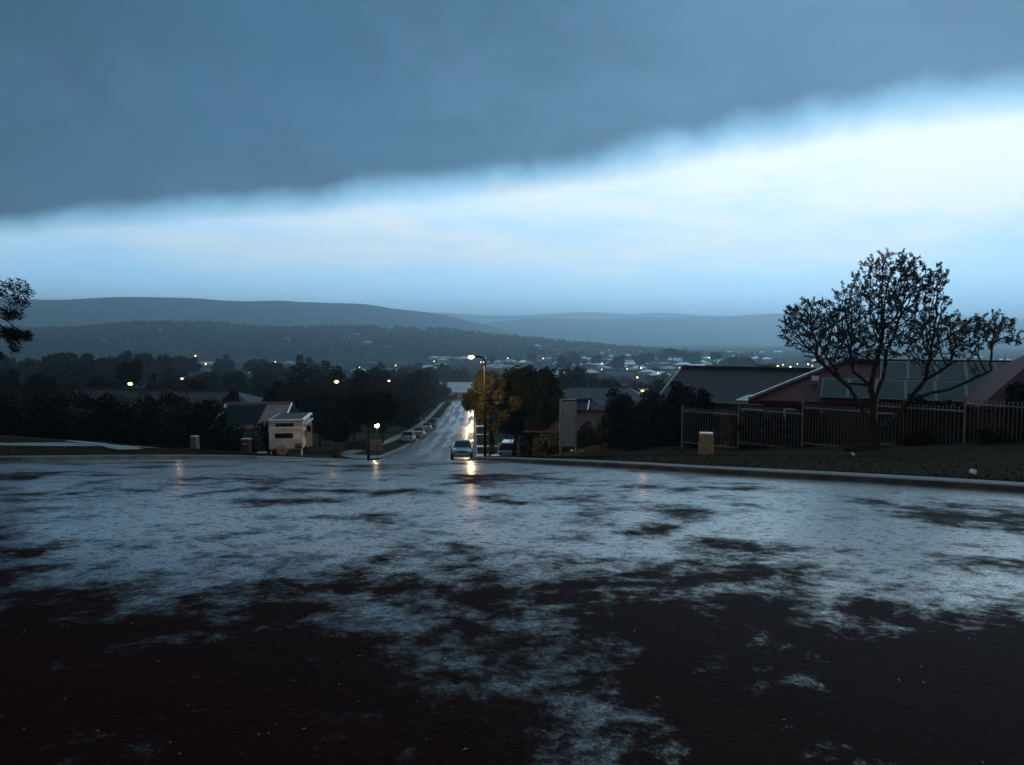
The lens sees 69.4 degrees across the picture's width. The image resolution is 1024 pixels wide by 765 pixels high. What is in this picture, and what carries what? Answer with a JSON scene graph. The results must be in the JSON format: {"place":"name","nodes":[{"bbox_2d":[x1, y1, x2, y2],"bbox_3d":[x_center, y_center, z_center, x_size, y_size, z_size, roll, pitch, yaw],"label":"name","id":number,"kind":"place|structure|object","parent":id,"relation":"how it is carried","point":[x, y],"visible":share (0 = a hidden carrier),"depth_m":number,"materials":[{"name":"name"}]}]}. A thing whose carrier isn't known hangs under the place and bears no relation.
{"place":"outdoors","nodes":[
{"label":"outdoors","id":0,"kind":"place"},
{"bbox_2d":[66,440,142,449],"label":"driveway","id":1,"kind":"structure","parent":0,"point":[118,447],"depth_m":24.56,"materials":[{"name":"concrete"}]},
{"bbox_2d":[0,297,523,337],"bbox_3d":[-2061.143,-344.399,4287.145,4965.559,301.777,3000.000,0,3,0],"label":"hill","id":2,"kind":"structure","parent":0,"point":[71,312],"depth_m":3650.80,"materials":[{"name":"plant"}]},
{"bbox_2d":[0,324,646,358],"bbox_3d":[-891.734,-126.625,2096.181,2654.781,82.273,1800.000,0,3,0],"label":"hill","id":3,"kind":"structure","parent":0,"point":[357,340],"depth_m":1492.75,"materials":[{"name":"plant"}]},
{"bbox_2d":[0,319,766,358],"bbox_3d":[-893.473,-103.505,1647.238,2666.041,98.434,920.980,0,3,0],"label":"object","id":4,"kind":"object","parent":3,"relation":"on","point":[482,344],"visible":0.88,"depth_m":1491.04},
{"bbox_2d":[378,399,473,460],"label":"street","id":5,"kind":"structure","parent":0,"point":[456,422],"depth_m":107.41,"materials":[{"name":"grey asphalt"}]},
{"bbox_2d":[449,440,474,458],"bbox_3d":[-4.127,5.510,60.999,2.100,1.469,4.580,0,-3,-3],"label":"car","id":6,"kind":"object","parent":5,"relation":"on","point":[461,448],"visible":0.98,"depth_m":59.45,"materials":[{"name":"grey paint"}]},
{"bbox_2d":[0,460,1023,764],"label":"road","id":7,"kind":"structure","parent":0,"point":[736,594],"depth_m":4.82,"materials":[{"name":"grey asphalt"}]},
{"bbox_2d":[0,474,1011,762],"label":"fallen leaves","id":8,"kind":"object","parent":7,"relation":"on","point":[452,698],"visible":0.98,"depth_m":3.79,"materials":[{"name":"brown plant"}]},
{"bbox_2d":[0,426,1023,481],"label":"ground","id":9,"kind":"structure","parent":0,"point":[1013,453],"depth_m":22.09,"materials":[{"name":"green plant"}]},
{"bbox_2d":[0,276,36,359],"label":"gum tree","id":10,"kind":"object","parent":9,"relation":"on","point":[12,334],"visible":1,"depth_m":33.99,"materials":[{"name":"green plant"}]},
{"bbox_2d":[0,392,60,438],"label":"bush","id":11,"kind":"object","parent":9,"relation":"on","point":[9,411],"visible":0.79,"depth_m":46.81,"materials":[{"name":"green plant"}]},
{"bbox_2d":[14,373,64,424],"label":"tree","id":12,"kind":"object","parent":9,"relation":"on","point":[38,384],"visible":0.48,"depth_m":91.33,"materials":[{"name":"green plant"}]},
{"bbox_2d":[24,389,102,440],"bbox_3d":[-29.835,2.655,49.346,4.782,4.435,4.136,0,3,0],"label":"bush","id":13,"kind":"object","parent":9,"relation":"on","point":[62,420],"visible":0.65,"depth_m":48.83,"materials":[{"name":"green plant"}]},
{"bbox_2d":[0,442,152,447],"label":"footpath","id":14,"kind":"structure","parent":9,"relation":"on","point":[53,444],"depth_m":23.70,"materials":[{"name":"concrete"}]},
{"bbox_2d":[83,376,120,387],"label":"tree","id":15,"kind":"object","parent":9,"relation":"on","point":[102,382],"visible":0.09,"depth_m":104.63,"materials":[{"name":"green plant"}]},
{"bbox_2d":[79,392,149,444],"bbox_3d":[-25.874,2.672,48.339,4.014,4.268,3.987,0,3,0],"label":"bush","id":16,"kind":"object","parent":9,"relation":"on","point":[112,424],"visible":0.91,"depth_m":47.48,"materials":[{"name":"green plant"}]},
{"bbox_2d":[55,387,194,440],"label":"house","id":17,"kind":"structure","parent":9,"relation":"on","point":[128,393],"depth_m":77.24,"materials":[{"name":"black metal"}]},
{"bbox_2d":[122,391,191,447],"bbox_3d":[-23.939,2.889,50.272,4.701,4.619,3.934,0,3,0],"label":"bush","id":18,"kind":"object","parent":9,"relation":"on","point":[168,430],"visible":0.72,"depth_m":49.62,"materials":[{"name":"green plant"}]},
{"bbox_2d":[145,373,169,388],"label":"tree","id":19,"kind":"object","parent":9,"relation":"on","point":[154,384],"visible":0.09,"depth_m":120.19,"materials":[{"name":"green plant"}]},
{"bbox_2d":[175,398,232,450],"bbox_3d":[-20.976,3.169,50.079,3.717,4.182,3.516,0,3,0],"label":"bush","id":20,"kind":"object","parent":9,"relation":"on","point":[201,424],"visible":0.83,"depth_m":50.01,"materials":[{"name":"green plant"}]},
{"bbox_2d":[174,390,262,431],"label":"house","id":21,"kind":"structure","parent":9,"relation":"on","point":[193,396],"depth_m":95.29,"materials":[{"name":"grey brick"}]},
{"bbox_2d":[221,388,240,404],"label":"tree","id":22,"kind":"object","parent":9,"relation":"on","point":[233,396],"visible":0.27,"depth_m":89.77,"materials":[{"name":"green plant"}]},
{"bbox_2d":[210,421,254,451],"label":"bush","id":23,"kind":"object","parent":9,"relation":"on","point":[236,435],"visible":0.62,"depth_m":50.52,"materials":[{"name":"green plant"}]},
{"bbox_2d":[241,429,265,453],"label":"shrub","id":24,"kind":"object","parent":9,"relation":"on","point":[254,446],"visible":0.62,"depth_m":47.92,"materials":[{"name":"green plant"}]},
{"bbox_2d":[211,402,298,452],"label":"house","id":25,"kind":"structure","parent":9,"relation":"on","point":[250,414],"depth_m":61.09,"materials":[{"name":"grey metal"}]},
{"bbox_2d":[246,420,276,453],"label":"bush","id":26,"kind":"object","parent":9,"relation":"on","point":[265,433],"visible":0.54,"depth_m":51.49,"materials":[{"name":"green plant"}]},
{"bbox_2d":[262,379,290,401],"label":"tree","id":27,"kind":"object","parent":9,"relation":"on","point":[275,393],"visible":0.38,"depth_m":87.74,"materials":[{"name":"green plant"}]},
{"bbox_2d":[267,412,312,454],"bbox_3d":[-15.234,3.494,51.858,2.710,2.465,5.682,0,3,-8],"label":"caravan","id":28,"kind":"object","parent":9,"relation":"on","point":[290,431],"visible":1,"depth_m":49.36,"materials":[{"name":"white metal"}]},
{"bbox_2d":[272,363,330,410],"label":"tree","id":29,"kind":"object","parent":9,"relation":"on","point":[289,386],"visible":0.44,"depth_m":116.81,"materials":[{"name":"green plant"}]},
{"bbox_2d":[289,386,346,446],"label":"tree","id":30,"kind":"object","parent":9,"relation":"on","point":[311,400],"visible":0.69,"depth_m":73.22,"materials":[{"name":"green plant"}]},
{"bbox_2d":[312,410,363,451],"bbox_3d":[-15.487,4.456,66.371,4.456,4.301,5.046,0,3,8],"label":"tree","id":31,"kind":"object","parent":9,"relation":"on","point":[336,426],"visible":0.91,"depth_m":64.94,"materials":[{"name":"green plant"}]},
{"bbox_2d":[345,438,381,450],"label":"garden wall","id":32,"kind":"structure","parent":9,"relation":"on","point":[375,445],"depth_m":74.34,"materials":[{"name":"brick"}]},
{"bbox_2d":[337,390,401,459],"bbox_3d":[-10.577,3.232,54.416,4.896,5.428,4.028,0,3,0],"label":"tree","id":33,"kind":"object","parent":9,"relation":"on","point":[357,406],"visible":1,"depth_m":53.77,"materials":[{"name":"green plant"}]},
{"bbox_2d":[364,389,409,442],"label":"tree","id":34,"kind":"object","parent":9,"relation":"on","point":[403,415],"visible":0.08,"depth_m":91.96,"materials":[{"name":"green plant"}]},
{"bbox_2d":[341,401,445,453],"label":"footpath","id":35,"kind":"structure","parent":9,"relation":"on","point":[427,418],"depth_m":113.69,"materials":[{"name":"concrete"}]},
{"bbox_2d":[389,401,418,432],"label":"tree","id":36,"kind":"object","parent":9,"relation":"on","point":[407,420],"visible":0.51,"depth_m":103.76,"materials":[{"name":"green plant"}]},
{"bbox_2d":[467,355,486,456],"bbox_3d":[-1.987,1.572,42.166,1.084,6.280,0.340,0,3,0],"label":"street lamp","id":37,"kind":"object","parent":9,"relation":"on","point":[485,442],"visible":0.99,"depth_m":42.08,"materials":[{"name":"black metal"}]},
{"bbox_2d":[460,369,521,455],"bbox_3d":[-1.346,2.206,47.779,3.569,6.171,3.681,-2,4,-36],"label":"tree","id":38,"kind":"object","parent":9,"relation":"on","point":[498,408],"visible":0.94,"depth_m":46.89,"materials":[{"name":"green plant"}]},
{"bbox_2d":[497,439,518,456],"bbox_3d":[-0.116,5.157,57.415,2.100,1.469,4.580,0,3,4],"label":"car","id":39,"kind":"object","parent":9,"relation":"on","point":[505,447],"visible":0.44,"depth_m":55.51,"materials":[{"name":"grey paint"}]},
{"bbox_2d":[518,433,531,456],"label":"bush","id":40,"kind":"object","parent":9,"relation":"on","point":[528,452],"visible":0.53,"depth_m":52.13,"materials":[{"name":"green plant"}]},
{"bbox_2d":[499,365,564,455],"bbox_3d":[1.186,2.164,50.165,5.074,6.796,5.376,0,3,0],"label":"tree","id":41,"kind":"object","parent":9,"relation":"on","point":[538,393],"visible":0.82,"depth_m":48.31,"materials":[{"name":"green plant"}]},
{"bbox_2d":[532,429,563,456],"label":"bush","id":42,"kind":"object","parent":9,"relation":"on","point":[549,444],"visible":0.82,"depth_m":47.04,"materials":[{"name":"green plant"}]},
{"bbox_2d":[519,398,591,456],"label":"house","id":43,"kind":"structure","parent":9,"relation":"on","point":[583,403],"depth_m":53.23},
{"bbox_2d":[560,399,576,455],"bbox_3d":[3.057,2.509,40.218,0.930,3.235,0.120,0,3,-8],"label":"panel sign","id":44,"kind":"object","parent":9,"relation":"on","point":[568,423],"visible":0.86,"depth_m":40.17,"materials":[{"name":"grey metal"}]},
{"bbox_2d":[523,409,638,456],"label":"house","id":45,"kind":"structure","parent":9,"relation":"on","point":[584,415],"depth_m":48.63,"materials":[{"name":"brown brick"}]},
{"bbox_2d":[577,421,598,447],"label":"bush","id":46,"kind":"object","parent":9,"relation":"on","point":[584,433],"visible":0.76,"depth_m":45.81,"materials":[{"name":"green plant"}]},
{"bbox_2d":[562,385,645,411],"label":"house","id":47,"kind":"structure","parent":9,"relation":"on","point":[596,393],"depth_m":98.63,"materials":[{"name":"white paint"}]},
{"bbox_2d":[599,388,638,447],"bbox_3d":[5.912,2.133,39.697,2.307,3.627,2.912,0,3,0],"label":"bush","id":48,"kind":"object","parent":9,"relation":"on","point":[620,418],"visible":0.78,"depth_m":39.23,"materials":[{"name":"green plant"}]},
{"bbox_2d":[626,390,664,439],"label":"bush","id":49,"kind":"object","parent":9,"relation":"on","point":[642,412],"visible":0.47,"depth_m":38.14,"materials":[{"name":"green plant"}]},
{"bbox_2d":[615,421,691,449],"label":"bush","id":50,"kind":"object","parent":9,"relation":"on","point":[641,436],"visible":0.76,"depth_m":35.62,"materials":[{"name":"green plant"}]},
{"bbox_2d":[658,381,696,441],"bbox_3d":[8.454,1.696,37.106,2.104,3.634,2.432,0,3,0],"label":"bush","id":51,"kind":"object","parent":9,"relation":"on","point":[678,391],"visible":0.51,"depth_m":36.65,"materials":[{"name":"green plant"}]},
{"bbox_2d":[684,388,725,446],"bbox_3d":[8.683,1.792,33.686,1.803,3.059,1.980,0,3,0],"label":"bush","id":52,"kind":"object","parent":9,"relation":"on","point":[702,399],"visible":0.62,"depth_m":33.20,"materials":[{"name":"green plant"}]},
{"bbox_2d":[698,432,713,455],"bbox_3d":[6.970,2.332,26.583,0.560,1.070,0.451,1,4,18],"label":"service box","id":53,"kind":"object","parent":9,"relation":"on","point":[706,443],"visible":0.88,"depth_m":26.38,"materials":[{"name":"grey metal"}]},
{"bbox_2d":[657,365,817,437],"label":"house","id":54,"kind":"structure","parent":9,"relation":"on","point":[726,386],"depth_m":41.40,"materials":[{"name":"grey brick"}]},
{"bbox_2d":[726,411,763,447],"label":"bush","id":55,"kind":"object","parent":9,"relation":"on","point":[754,427],"visible":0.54,"depth_m":30.52,"materials":[{"name":"green plant"}]},
{"bbox_2d":[786,401,830,445],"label":"bush","id":56,"kind":"object","parent":9,"relation":"on","point":[808,437],"visible":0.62,"depth_m":29.04,"materials":[{"name":"green plant"}]},
{"bbox_2d":[681,396,1023,448],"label":"fence","id":57,"kind":"object","parent":9,"relation":"on","point":[854,411],"visible":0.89,"depth_m":27.66,"materials":[{"name":"metal"}]},
{"bbox_2d":[735,359,1010,441],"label":"house","id":58,"kind":"structure","parent":9,"relation":"on","point":[821,386],"depth_m":30.02,"materials":[{"name":"brick"}]},
{"bbox_2d":[878,412,902,438],"bbox_3d":[15.062,1.786,29.073,1.500,1.200,0.110,2,4,27],"label":"window","id":59,"kind":"structure","parent":58,"relation":"in","point":[884,414],"depth_m":29.17,"materials":[{"name":"black glass"}]},
{"bbox_2d":[777,247,1023,451],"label":"spreading tree","id":60,"kind":"object","parent":9,"relation":"on","point":[842,335],"visible":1,"depth_m":24.18,"materials":[{"name":"green plant"}]},
{"bbox_2d":[889,394,943,443],"bbox_3d":[14.592,1.483,26.734,1.857,2.220,1.467,0,3,0],"label":"bush","id":61,"kind":"object","parent":9,"relation":"on","point":[913,417],"visible":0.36,"depth_m":26.46,"materials":[{"name":"green plant"}]},
{"bbox_2d":[901,428,976,445],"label":"bush","id":62,"kind":"object","parent":9,"relation":"on","point":[924,437],"visible":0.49,"depth_m":25.13,"materials":[{"name":"green plant"}]},
{"bbox_2d":[917,399,967,437],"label":"bush","id":63,"kind":"object","parent":9,"relation":"on","point":[940,431],"visible":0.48,"depth_m":25.75,"materials":[{"name":"green plant"}]},
{"bbox_2d":[960,356,1023,435],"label":"house","id":64,"kind":"structure","parent":9,"relation":"on","point":[991,386],"depth_m":26.54,"materials":[{"name":"grey metal"}]},
{"bbox_2d":[974,427,1023,443],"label":"bush","id":65,"kind":"object","parent":9,"relation":"on","point":[986,436],"visible":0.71,"depth_m":23.78,"materials":[{"name":"green plant"}]},
{"bbox_2d":[994,381,1023,440],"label":"bush","id":66,"kind":"object","parent":9,"relation":"on","point":[1016,387],"visible":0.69,"depth_m":24.34,"materials":[{"name":"green plant"}]},
{"bbox_2d":[0,0,1023,317],"label":"sky","id":67,"kind":"structure","parent":0,"point":[470,157],"materials":[{"name":"blue"}]},
{"bbox_2d":[13,344,1023,433],"bbox_3d":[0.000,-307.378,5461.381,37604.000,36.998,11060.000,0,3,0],"label":"terrain","id":68,"kind":"structure","parent":0,"point":[472,366],"depth_m":1113.51,"materials":[{"name":"green plant"}]},
{"bbox_2d":[2,357,38,398],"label":"tree","id":69,"kind":"object","parent":68,"relation":"on","point":[25,369],"visible":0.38,"depth_m":269.45,"materials":[{"name":"green plant"}]},
{"bbox_2d":[35,365,74,396],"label":"tree","id":70,"kind":"object","parent":68,"relation":"on","point":[58,373],"visible":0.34,"depth_m":198.70,"materials":[{"name":"green plant"}]},
{"bbox_2d":[36,351,93,395],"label":"tree","id":71,"kind":"object","parent":68,"relation":"on","point":[68,361],"visible":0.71,"depth_m":246.75,"materials":[{"name":"green plant"}]},
{"bbox_2d":[89,358,110,378],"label":"tree","id":72,"kind":"object","parent":68,"relation":"on","point":[100,363],"visible":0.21,"depth_m":249.25,"materials":[{"name":"green plant"}]},
{"bbox_2d":[101,363,136,387],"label":"tree","id":73,"kind":"object","parent":68,"relation":"on","point":[109,374],"visible":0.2,"depth_m":246.98,"materials":[{"name":"green plant"}]},
{"bbox_2d":[113,358,143,387],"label":"tree","id":74,"kind":"object","parent":68,"relation":"on","point":[127,373],"visible":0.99,"depth_m":134.00,"materials":[{"name":"green plant"}]},
{"bbox_2d":[118,350,151,374],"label":"tree","id":75,"kind":"object","parent":68,"relation":"on","point":[139,356],"visible":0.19,"depth_m":329.43,"materials":[{"name":"green plant"}]},
{"bbox_2d":[138,354,173,386],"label":"tree","id":76,"kind":"object","parent":68,"relation":"on","point":[151,365],"visible":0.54,"depth_m":326.00,"materials":[{"name":"green plant"}]},
{"bbox_2d":[158,356,176,383],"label":"tree","id":77,"kind":"object","parent":68,"relation":"on","point":[168,361],"visible":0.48,"depth_m":298.84,"materials":[{"name":"green plant"}]},
{"bbox_2d":[158,367,189,391],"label":"tree","id":78,"kind":"object","parent":68,"relation":"on","point":[173,381],"visible":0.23,"depth_m":148.99,"materials":[{"name":"green plant"}]},
{"bbox_2d":[174,355,202,380],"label":"tree","id":79,"kind":"object","parent":68,"relation":"on","point":[192,366],"visible":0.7,"depth_m":379.15,"materials":[{"name":"green plant"}]},
{"bbox_2d":[196,369,222,389],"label":"tree","id":80,"kind":"object","parent":68,"relation":"on","point":[211,381],"visible":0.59,"depth_m":188.67,"materials":[{"name":"green plant"}]},
{"bbox_2d":[210,358,233,382],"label":"tree","id":81,"kind":"object","parent":68,"relation":"on","point":[220,367],"visible":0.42,"depth_m":446.91,"materials":[{"name":"green plant"}]},
{"bbox_2d":[0,399,454,462],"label":"kerb","id":82,"kind":"structure","parent":68,"relation":"on","point":[44,458],"depth_m":21.36,"materials":[{"name":"concrete"}]},
{"bbox_2d":[221,371,249,393],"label":"tree","id":83,"kind":"object","parent":68,"relation":"on","point":[239,382],"visible":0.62,"depth_m":179.47,"materials":[{"name":"green plant"}]},
{"bbox_2d":[242,358,267,374],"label":"tree","id":84,"kind":"object","parent":68,"relation":"on","point":[250,365],"visible":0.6,"depth_m":416.19,"materials":[{"name":"green plant"}]},
{"bbox_2d":[247,365,272,397],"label":"tree","id":85,"kind":"object","parent":68,"relation":"on","point":[261,384],"visible":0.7,"depth_m":169.11,"materials":[{"name":"green plant"}]},
{"bbox_2d":[252,362,283,374],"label":"tree","id":86,"kind":"object","parent":68,"relation":"on","point":[268,366],"visible":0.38,"depth_m":327.60,"materials":[{"name":"green plant"}]},
{"bbox_2d":[318,364,347,395],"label":"tree","id":87,"kind":"object","parent":68,"relation":"on","point":[335,375],"visible":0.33,"depth_m":123.84,"materials":[{"name":"green plant"}]},
{"bbox_2d":[345,365,376,431],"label":"tree","id":88,"kind":"object","parent":68,"relation":"on","point":[360,380],"visible":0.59,"depth_m":124.34,"materials":[{"name":"green plant"}]},
{"bbox_2d":[367,362,399,393],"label":"tree","id":89,"kind":"object","parent":68,"relation":"on","point":[384,383],"visible":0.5,"depth_m":148.66,"materials":[{"name":"green plant"}]},
{"bbox_2d":[390,376,412,425],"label":"tree","id":90,"kind":"object","parent":68,"relation":"on","point":[402,387],"visible":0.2,"depth_m":149.53,"materials":[{"name":"green plant"}]},
{"bbox_2d":[393,392,423,430],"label":"tree","id":91,"kind":"object","parent":68,"relation":"on","point":[405,397],"visible":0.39,"depth_m":128.10,"materials":[{"name":"green plant"}]},
{"bbox_2d":[396,389,430,423],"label":"tree","id":92,"kind":"object","parent":68,"relation":"on","point":[420,404],"visible":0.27,"depth_m":150.22,"materials":[{"name":"green plant"}]},
{"bbox_2d":[403,370,432,423],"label":"tree","id":93,"kind":"object","parent":68,"relation":"on","point":[421,386],"visible":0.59,"depth_m":163.48,"materials":[{"name":"green plant"}]},
{"bbox_2d":[419,366,439,387],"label":"tree","id":94,"kind":"object","parent":68,"relation":"on","point":[434,376],"visible":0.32,"depth_m":299.55,"materials":[{"name":"green plant"}]},
{"bbox_2d":[435,363,452,381],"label":"tree","id":95,"kind":"object","parent":68,"relation":"on","point":[442,370],"visible":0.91,"depth_m":477.91,"materials":[{"name":"green plant"}]},
{"bbox_2d":[440,382,472,399],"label":"warehouse","id":96,"kind":"structure","parent":68,"relation":"on","point":[458,390],"depth_m":344.52,"materials":[{"name":"grey metal"}]},
{"bbox_2d":[449,367,469,381],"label":"tree","id":97,"kind":"object","parent":68,"relation":"on","point":[461,375],"visible":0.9,"depth_m":418.43,"materials":[{"name":"green plant"}]},
{"bbox_2d":[554,353,572,367],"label":"tree","id":98,"kind":"object","parent":68,"relation":"on","point":[562,360],"visible":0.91,"depth_m":696.10,"materials":[{"name":"green plant"}]},
{"bbox_2d":[554,363,592,390],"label":"tree","id":99,"kind":"object","parent":68,"relation":"on","point":[577,376],"visible":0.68,"depth_m":158.92,"materials":[{"name":"green plant"}]},
{"bbox_2d":[609,354,626,370],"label":"tree","id":100,"kind":"object","parent":68,"relation":"on","point":[617,362],"visible":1,"depth_m":697.58,"materials":[{"name":"green plant"}]},
{"bbox_2d":[628,375,665,396],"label":"tree","id":101,"kind":"object","parent":68,"relation":"on","point":[657,387],"visible":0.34,"depth_m":149.32,"materials":[{"name":"green plant"}]},
{"bbox_2d":[661,348,685,363],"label":"tree","id":102,"kind":"object","parent":68,"relation":"on","point":[671,352],"visible":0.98,"depth_m":896.19,"materials":[{"name":"green plant"}]},
{"bbox_2d":[718,356,740,365],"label":"tree","id":103,"kind":"object","parent":68,"relation":"on","point":[732,361],"visible":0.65,"depth_m":596.64,"materials":[{"name":"green plant"}]},
{"bbox_2d":[467,409,1023,495],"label":"kerb","id":104,"kind":"structure","parent":68,"relation":"on","point":[986,486],"depth_m":13.21,"materials":[{"name":"concrete"}]},
{"bbox_2d":[587,415,606,446],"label":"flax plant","id":105,"kind":"object","parent":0,"point":[599,427],"visible":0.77,"depth_m":42.07,"materials":[{"name":"green plant"}]},
{"bbox_2d":[435,312,1023,323],"bbox_3d":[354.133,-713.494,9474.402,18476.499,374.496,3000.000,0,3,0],"label":"hill","id":106,"kind":"structure","parent":0,"point":[481,319],"depth_m":9246.59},
{"bbox_2d":[483,314,1023,344],"bbox_3d":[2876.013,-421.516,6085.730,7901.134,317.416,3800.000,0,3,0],"label":"hill","id":107,"kind":"structure","parent":0,"point":[752,329],"depth_m":5047.85,"materials":[{"name":"plant"}]},
{"bbox_2d":[702,342,1023,347],"bbox_3d":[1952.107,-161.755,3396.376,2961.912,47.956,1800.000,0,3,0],"label":"hill","id":108,"kind":"structure","parent":0,"point":[1002,345],"depth_m":3064.57,"materials":[{"name":"plant"}]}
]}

